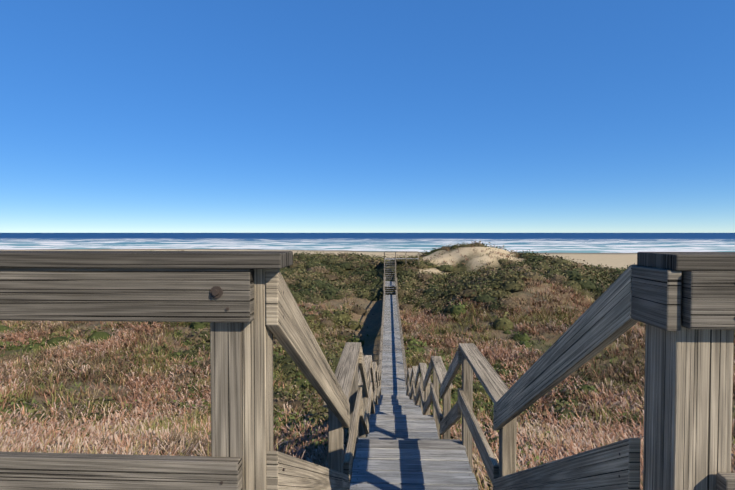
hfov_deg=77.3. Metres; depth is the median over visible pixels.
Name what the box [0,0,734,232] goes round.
sky
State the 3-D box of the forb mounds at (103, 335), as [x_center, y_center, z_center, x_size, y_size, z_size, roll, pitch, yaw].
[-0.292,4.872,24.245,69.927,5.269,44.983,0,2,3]
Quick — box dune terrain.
[0,246,734,465]
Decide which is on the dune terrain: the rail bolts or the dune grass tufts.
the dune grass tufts
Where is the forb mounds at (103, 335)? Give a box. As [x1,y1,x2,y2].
[0,303,643,457]
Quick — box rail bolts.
[210,286,619,488]
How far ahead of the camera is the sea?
473.96 m
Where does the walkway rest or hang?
on the dune terrain
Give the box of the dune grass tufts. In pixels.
[0,243,734,489]
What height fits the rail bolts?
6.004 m
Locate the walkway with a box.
[0,251,734,489]
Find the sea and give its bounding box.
[0,233,734,252]
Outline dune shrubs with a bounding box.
[150,241,734,351]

